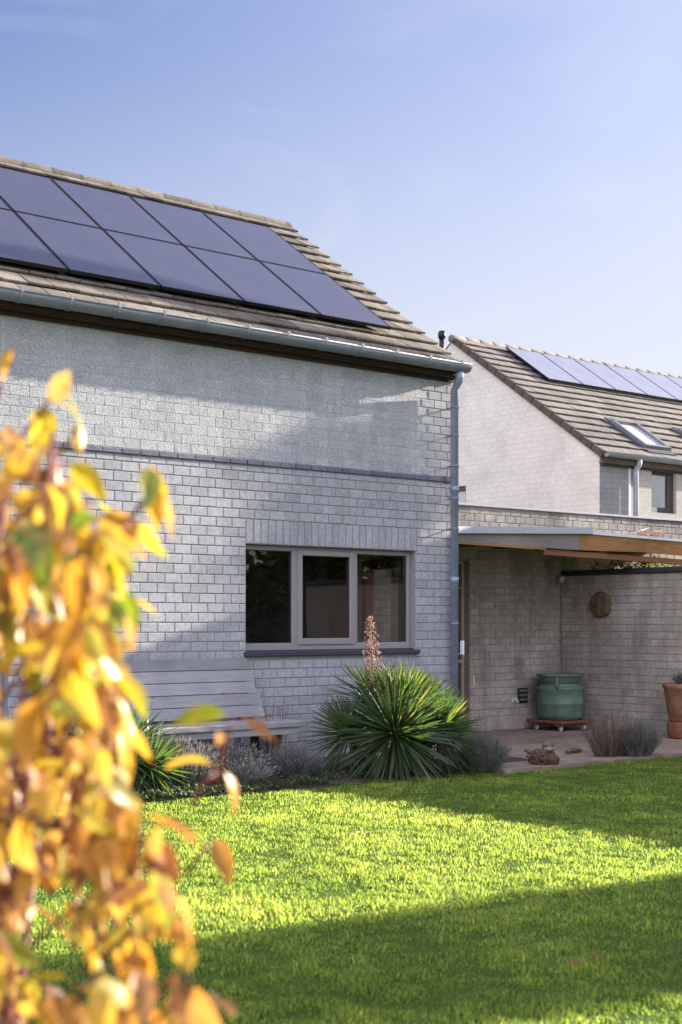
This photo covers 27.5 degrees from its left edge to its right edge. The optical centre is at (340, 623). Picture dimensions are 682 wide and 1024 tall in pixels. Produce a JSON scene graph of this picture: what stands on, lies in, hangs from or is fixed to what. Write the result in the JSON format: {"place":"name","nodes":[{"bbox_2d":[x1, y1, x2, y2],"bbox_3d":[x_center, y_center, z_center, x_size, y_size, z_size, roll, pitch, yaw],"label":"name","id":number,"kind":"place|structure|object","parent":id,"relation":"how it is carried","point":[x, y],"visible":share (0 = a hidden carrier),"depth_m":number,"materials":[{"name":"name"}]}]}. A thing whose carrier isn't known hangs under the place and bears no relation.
{"place":"outdoors","nodes":[
{"label":"outdoors","id":0,"kind":"place"},
{"bbox_2d":[0,0,681,375],"label":"sky","id":1,"kind":"structure","parent":0,"point":[509,172],"materials":[{"name":"blue"}]},
{"bbox_2d":[3,755,681,1023],"bbox_3d":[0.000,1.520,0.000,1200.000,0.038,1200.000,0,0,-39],"label":"ground","id":2,"kind":"structure","parent":0,"point":[444,995],"depth_m":7.58,"materials":[{"name":"green plant"}]},
{"bbox_2d":[0,349,275,1023],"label":"autumn shrub","id":3,"kind":"object","parent":2,"relation":"on","point":[54,550],"visible":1,"depth_m":1.82,"materials":[{"name":"yellow plant"}]},
{"bbox_2d":[0,156,472,779],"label":"brick house","id":4,"kind":"structure","parent":2,"relation":"on","point":[272,402],"depth_m":15.04,"materials":[{"name":"white brick"}]},
{"bbox_2d":[0,655,2,718],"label":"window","id":5,"kind":"structure","parent":4,"relation":"in","point":[1,674],"depth_m":13.00,"materials":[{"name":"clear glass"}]},
{"bbox_2d":[244,544,420,656],"bbox_3d":[-0.099,-0.249,15.469,2.480,1.188,0.210,0,0,-39],"label":"window","id":6,"kind":"structure","parent":4,"relation":"in","point":[296,645],"depth_m":15.43,"materials":[{"name":"grey plastic"}]},
{"bbox_2d":[332,560,345,636],"bbox_3d":[0.031,0.340,17.627,0.050,2.280,0.420,0,0,-39],"label":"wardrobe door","id":7,"kind":"structure","parent":4,"relation":"in","point":[338,567],"depth_m":17.65,"materials":[{"name":"brown wood"}]},
{"bbox_2d":[0,751,527,810],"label":"planting bed","id":8,"kind":"object","parent":2,"relation":"on","point":[278,780],"visible":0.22,"depth_m":13.21,"materials":[{"name":"soil"}]},
{"bbox_2d":[49,703,198,800],"bbox_3d":[-1.967,1.195,12.145,1.536,1.216,1.302,0,0,-39],"label":"yucca","id":9,"kind":"object","parent":8,"relation":"on","point":[148,770],"visible":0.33,"depth_m":12.10,"materials":[{"name":"green plant"}]},
{"bbox_2d":[140,736,225,787],"bbox_3d":[-1.420,1.241,12.494,0.839,0.478,0.597,0,0,-39],"label":"lavender bush","id":10,"kind":"object","parent":8,"relation":"on","point":[198,774],"visible":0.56,"depth_m":12.42,"materials":[{"name":"grey plant"}]},
{"bbox_2d":[72,658,305,762],"bbox_3d":[-1.567,0.929,13.614,2.500,1.142,0.800,0,0,-39],"label":"garden bench","id":11,"kind":"object","parent":8,"relation":"on","point":[220,687],"visible":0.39,"depth_m":13.92,"materials":[{"name":"grey wood"}]},
{"bbox_2d":[201,738,271,781],"bbox_3d":[-1.049,1.271,13.063,0.853,0.419,0.568,0,0,-39],"label":"lavender bush","id":12,"kind":"object","parent":8,"relation":"on","point":[231,757],"visible":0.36,"depth_m":13.03,"materials":[{"name":"grey plant"}]},
{"bbox_2d":[205,755,279,784],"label":"lavender bush","id":13,"kind":"object","parent":8,"relation":"on","point":[240,776],"visible":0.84,"depth_m":12.68,"materials":[{"name":"grey plant"}]},
{"bbox_2d":[251,693,292,768],"bbox_3d":[-0.707,1.040,14.066,0.519,0.880,0.303,0,0,-39],"label":"dead plant","id":14,"kind":"object","parent":8,"relation":"on","point":[267,745],"visible":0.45,"depth_m":14.07,"materials":[{"name":"brown plant"}]},
{"bbox_2d":[256,741,327,777],"bbox_3d":[-0.469,1.303,13.390,0.759,0.355,0.612,0,0,-39],"label":"lavender bush","id":15,"kind":"object","parent":8,"relation":"on","point":[294,762],"visible":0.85,"depth_m":13.30,"materials":[{"name":"grey plant"}]},
{"bbox_2d":[133,758,469,800],"bbox_3d":[-0.546,1.418,13.000,4.439,0.146,0.712,0,0,-39],"label":"ground cover","id":16,"kind":"object","parent":8,"relation":"on","point":[211,789],"visible":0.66,"depth_m":12.57,"materials":[{"name":"green plant"}]},
{"bbox_2d":[298,616,490,782],"bbox_3d":[0.536,1.009,14.092,1.992,2.185,1.909,0,0,-39],"label":"yucca","id":17,"kind":"object","parent":8,"relation":"on","point":[399,719],"visible":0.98,"depth_m":13.70,"materials":[{"name":"green plant"}]},
{"bbox_2d":[456,729,511,771],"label":"lavender bush","id":18,"kind":"object","parent":2,"relation":"on","point":[494,762],"visible":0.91,"depth_m":14.11,"materials":[{"name":"grey plant"}]},
{"bbox_2d":[375,503,681,731],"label":"garage","id":19,"kind":"structure","parent":2,"relation":"on","point":[509,617],"depth_m":19.42,"materials":[{"name":"brick"}]},
{"bbox_2d":[391,561,463,714],"bbox_3d":[1.096,0.271,18.608,1.416,2.258,0.144,0,0,-39],"label":"door","id":20,"kind":"structure","parent":19,"relation":"in","point":[394,572],"depth_m":18.98,"materials":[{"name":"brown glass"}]},
{"bbox_2d":[556,575,565,582],"bbox_3d":[3.143,-0.642,19.950,0.108,0.105,0.200,0,0,-20],"label":"wall lamp","id":21,"kind":"object","parent":19,"relation":"attached to","point":[560,578],"visible":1,"depth_m":19.87,"materials":[{"name":"metal"}]},
{"bbox_2d":[458,525,681,564],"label":"patio canopy","id":22,"kind":"object","parent":19,"relation":"attached to","point":[582,542],"visible":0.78,"depth_m":18.11,"materials":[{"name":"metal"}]},
{"bbox_2d":[629,527,663,536],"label":"dry twigs","id":23,"kind":"object","parent":22,"relation":"on","point":[642,534],"visible":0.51,"depth_m":19.69,"materials":[{"name":"beige plant"}]},
{"bbox_2d":[438,330,681,519],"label":"brick house","id":24,"kind":"structure","parent":2,"relation":"on","point":[537,429],"depth_m":27.31,"materials":[{"name":"tile"}]},
{"bbox_2d":[458,486,465,502],"bbox_3d":[2.364,-2.349,28.517,0.070,0.898,0.686,0,0,-39],"label":"window","id":25,"kind":"structure","parent":24,"relation":"in","point":[462,490],"depth_m":28.39,"materials":[{"name":"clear glass"}]},
{"bbox_2d":[651,471,672,513],"bbox_3d":[6.125,-2.520,26.761,0.760,0.800,0.085,0,0,-39],"label":"window","id":26,"kind":"structure","parent":24,"relation":"in","point":[661,482],"depth_m":26.81,"materials":[{"name":"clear glass"}]},
{"bbox_2d":[571,957,583,965],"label":"fallen leaf","id":27,"kind":"object","parent":2,"relation":"on","point":[575,961],"visible":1,"depth_m":5.95,"materials":[{"name":"brown plant"}]},
{"bbox_2d":[589,950,599,957],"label":"fallen leaf","id":28,"kind":"object","parent":2,"relation":"on","point":[596,954],"visible":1,"depth_m":6.09,"materials":[{"name":"brown plant"}]},
{"bbox_2d":[561,566,681,733],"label":"garden wall","id":29,"kind":"structure","parent":2,"relation":"on","point":[625,654],"depth_m":19.17,"materials":[{"name":"brick"}]},
{"bbox_2d":[589,591,611,617],"bbox_3d":[3.604,-0.268,19.463,0.108,0.378,0.383,0,0,-39],"label":"wall plaque","id":30,"kind":"object","parent":29,"relation":"attached to","point":[600,602],"depth_m":19.42,"materials":[{"name":"stone"}]},
{"bbox_2d":[589,553,681,569],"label":"hedge","id":31,"kind":"object","parent":2,"relation":"on","point":[621,565],"visible":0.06,"depth_m":20.09,"materials":[{"name":"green plant"}]},
{"bbox_2d":[434,726,681,773],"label":"patio","id":32,"kind":"structure","parent":0,"point":[518,742],"depth_m":16.76,"materials":[{"name":"concrete"}]},
{"bbox_2d":[524,740,559,764],"bbox_3d":[2.111,1.368,14.641,0.377,0.288,0.242,0,0,0],"label":"garden ornament","id":33,"kind":"object","parent":32,"relation":"on","point":[545,755],"visible":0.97,"depth_m":14.58,"materials":[{"name":"brown ceramic"}]},
{"bbox_2d":[526,718,593,730],"bbox_3d":[3.063,1.405,19.440,0.690,0.145,0.658,0,0,-39],"label":"plant dolly","id":34,"kind":"object","parent":32,"relation":"on","point":[560,724],"visible":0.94,"depth_m":19.23,"materials":[{"name":"wood"}]},
{"bbox_2d":[535,673,584,719],"bbox_3d":[3.062,1.014,19.441,0.690,0.635,0.690,0,0,-39],"label":"glazed pot","id":35,"kind":"object","parent":34,"relation":"on","point":[560,696],"visible":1,"depth_m":19.17,"materials":[{"name":"green ceramic"}]},
{"bbox_2d":[580,706,637,756],"bbox_3d":[3.016,1.185,15.570,0.950,0.589,0.558,0,0,-39],"label":"twiggy shrub","id":36,"kind":"object","parent":32,"relation":"on","point":[610,748],"visible":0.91,"depth_m":15.48,"materials":[{"name":"plant"}]},
{"bbox_2d":[616,717,662,756],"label":"lavender bush","id":37,"kind":"object","parent":32,"relation":"on","point":[644,742],"visible":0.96,"depth_m":15.50,"materials":[{"name":"grey plant"}]},
{"bbox_2d":[667,721,681,738],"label":"pot stand","id":38,"kind":"object","parent":32,"relation":"on","point":[674,730],"visible":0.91,"depth_m":17.84,"materials":[{"name":"ceramic"}]},
{"bbox_2d":[662,683,681,721],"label":"terracotta pot","id":39,"kind":"object","parent":38,"relation":"on","point":[673,695],"visible":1,"depth_m":17.82,"materials":[{"name":"ceramic"}]},
{"bbox_2d":[670,671,681,683],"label":"potted herb","id":40,"kind":"object","parent":39,"relation":"on","point":[677,679],"visible":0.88,"depth_m":17.95,"materials":[{"name":"green plant"}]},
{"bbox_2d":[565,748,581,753],"bbox_3d":[2.654,1.441,15.858,0.288,0.062,0.076,0,0,-39],"label":"stone","id":41,"kind":"object","parent":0,"point":[573,750],"visible":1,"depth_m":15.83,"materials":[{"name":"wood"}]}
]}

